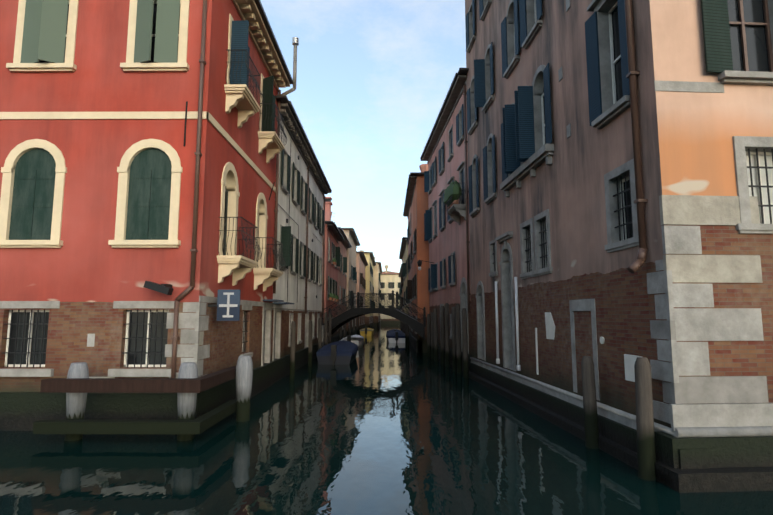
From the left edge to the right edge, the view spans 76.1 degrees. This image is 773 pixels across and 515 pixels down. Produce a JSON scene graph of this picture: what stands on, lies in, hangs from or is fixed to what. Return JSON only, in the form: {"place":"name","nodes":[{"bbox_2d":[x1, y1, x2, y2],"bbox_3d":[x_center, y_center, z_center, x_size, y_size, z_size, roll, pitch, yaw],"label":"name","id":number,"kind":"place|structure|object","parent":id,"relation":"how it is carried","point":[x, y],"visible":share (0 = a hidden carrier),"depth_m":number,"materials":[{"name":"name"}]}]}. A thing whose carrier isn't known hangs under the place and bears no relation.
{"place":"outdoors","nodes":[
{"label":"outdoors","id":0,"kind":"place"},
{"bbox_2d":[260,0,465,272],"label":"sky","id":1,"kind":"structure","parent":0,"point":[374,79],"materials":[{"name":"blue"}]},
{"bbox_2d":[0,325,772,514],"bbox_3d":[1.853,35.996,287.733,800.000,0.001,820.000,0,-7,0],"label":"canal water","id":2,"kind":"structure","parent":0,"point":[379,425],"depth_m":8.15,"materials":[{"name":"teal liquid"}]},
{"bbox_2d":[33,355,252,440],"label":"fender posts","id":3,"kind":"object","parent":2,"relation":"in","point":[78,384],"visible":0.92,"depth_m":9.49,"materials":[{"name":"brown wood"}]},
{"bbox_2d":[0,0,298,430],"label":"red corner building","id":4,"kind":"structure","parent":2,"relation":"on","point":[141,145],"depth_m":11.30,"materials":[{"name":"paint"}]},
{"bbox_2d":[271,96,331,382],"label":"building","id":5,"kind":"structure","parent":2,"relation":"on","point":[304,187],"depth_m":22.52,"materials":[{"name":"paint"}]},
{"bbox_2d":[322,197,343,342],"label":"building","id":6,"kind":"structure","parent":2,"relation":"in","point":[333,236],"depth_m":36.64,"materials":[{"name":"paint"}]},
{"bbox_2d":[316,340,357,364],"bbox_3d":[-2.637,5.319,27.503,2.070,1.270,6.736,0,-7,-1],"label":"boat","id":7,"kind":"object","parent":2,"relation":"on","point":[343,352],"visible":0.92,"depth_m":24.48,"materials":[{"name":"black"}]},
{"bbox_2d":[331,212,351,340],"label":"row house","id":8,"kind":"structure","parent":2,"relation":"on","point":[344,244],"depth_m":47.34,"materials":[{"name":"paint"}]},
{"bbox_2d":[342,228,359,334],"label":"row house","id":9,"kind":"structure","parent":2,"relation":"on","point":[350,234],"depth_m":55.40,"materials":[{"name":"paint"}]},
{"bbox_2d":[339,334,363,348],"bbox_3d":[-2.596,6.546,38.031,1.702,1.270,5.337,0,-7,2],"label":"boat","id":10,"kind":"object","parent":2,"relation":"on","point":[357,340],"visible":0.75,"depth_m":38.04,"materials":[{"name":"white"}]},
{"bbox_2d":[356,251,367,333],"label":"row house","id":11,"kind":"structure","parent":2,"relation":"on","point":[361,263],"depth_m":66.94,"materials":[{"name":"paint"}]},
{"bbox_2d":[358,251,375,327],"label":"row house","id":12,"kind":"structure","parent":2,"relation":"on","point":[369,279],"depth_m":80.51,"materials":[{"name":"paint"}]},
{"bbox_2d":[360,328,373,335],"bbox_3d":[-2.362,9.071,59.684,1.702,1.270,5.337,0,-7,0],"label":"yellow boat","id":13,"kind":"object","parent":2,"relation":"on","point":[367,332],"visible":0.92,"depth_m":57.36,"materials":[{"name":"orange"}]},
{"bbox_2d":[360,250,382,326],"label":"row house","id":14,"kind":"structure","parent":2,"relation":"on","point":[377,270],"depth_m":100.26,"materials":[{"name":"paint"}]},
{"bbox_2d":[322,290,425,345],"bbox_3d":[-2.087,4.261,33.110,9.836,4.070,3.130,0,-7,0],"label":"iron footbridge","id":15,"kind":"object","parent":2,"relation":"on","point":[352,313],"visible":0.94,"depth_m":32.33,"materials":[{"name":"black metal"}]},
{"bbox_2d":[380,265,400,324],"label":"end buildings","id":16,"kind":"structure","parent":2,"relation":"on","point":[390,281],"depth_m":128.57,"materials":[{"name":"paint"}]},
{"bbox_2d":[386,329,401,333],"bbox_3d":[0.900,8.258,52.715,1.820,1.270,5.337,0,-7,0],"label":"white boat","id":17,"kind":"object","parent":2,"relation":"in","point":[392,330],"visible":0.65,"depth_m":51.85,"materials":[{"name":"white"}]},
{"bbox_2d":[386,331,404,342],"bbox_3d":[0.915,7.482,46.059,1.920,1.270,5.937,0,-7,0],"label":"boat","id":18,"kind":"object","parent":2,"relation":"in","point":[395,337],"visible":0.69,"depth_m":43.43,"materials":[{"name":"white"}]},
{"bbox_2d":[398,264,401,325],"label":"house","id":19,"kind":"structure","parent":2,"relation":"in","point":[400,289],"depth_m":100.04,"materials":[{"name":"paint"}]},
{"bbox_2d":[399,255,403,311],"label":"house","id":20,"kind":"structure","parent":2,"relation":"on","point":[400,256],"depth_m":77.84,"materials":[{"name":"paint"}]},
{"bbox_2d":[399,237,407,313],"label":"yellow house","id":21,"kind":"structure","parent":2,"relation":"in","point":[404,249],"depth_m":56.04,"materials":[{"name":"paint"}]},
{"bbox_2d":[403,164,427,341],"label":"house","id":22,"kind":"structure","parent":2,"relation":"on","point":[407,208],"depth_m":47.97,"materials":[{"name":"paint"}]},
{"bbox_2d":[405,147,429,352],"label":"orange house","id":23,"kind":"structure","parent":2,"relation":"in","point":[416,199],"depth_m":33.19,"materials":[{"name":"paint"}]},
{"bbox_2d":[417,68,471,370],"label":"pink house","id":24,"kind":"structure","parent":2,"relation":"in","point":[446,213],"depth_m":24.80,"materials":[{"name":"paint"}]},
{"bbox_2d":[289,303,655,480],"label":"mooring posts","id":25,"kind":"object","parent":2,"relation":"on","point":[646,455],"visible":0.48,"depth_m":9.26,"materials":[{"name":"brown wood"}]},
{"bbox_2d":[465,0,772,492],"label":"building","id":26,"kind":"structure","parent":2,"relation":"in","point":[620,166],"depth_m":8.49,"materials":[{"name":"paint"}]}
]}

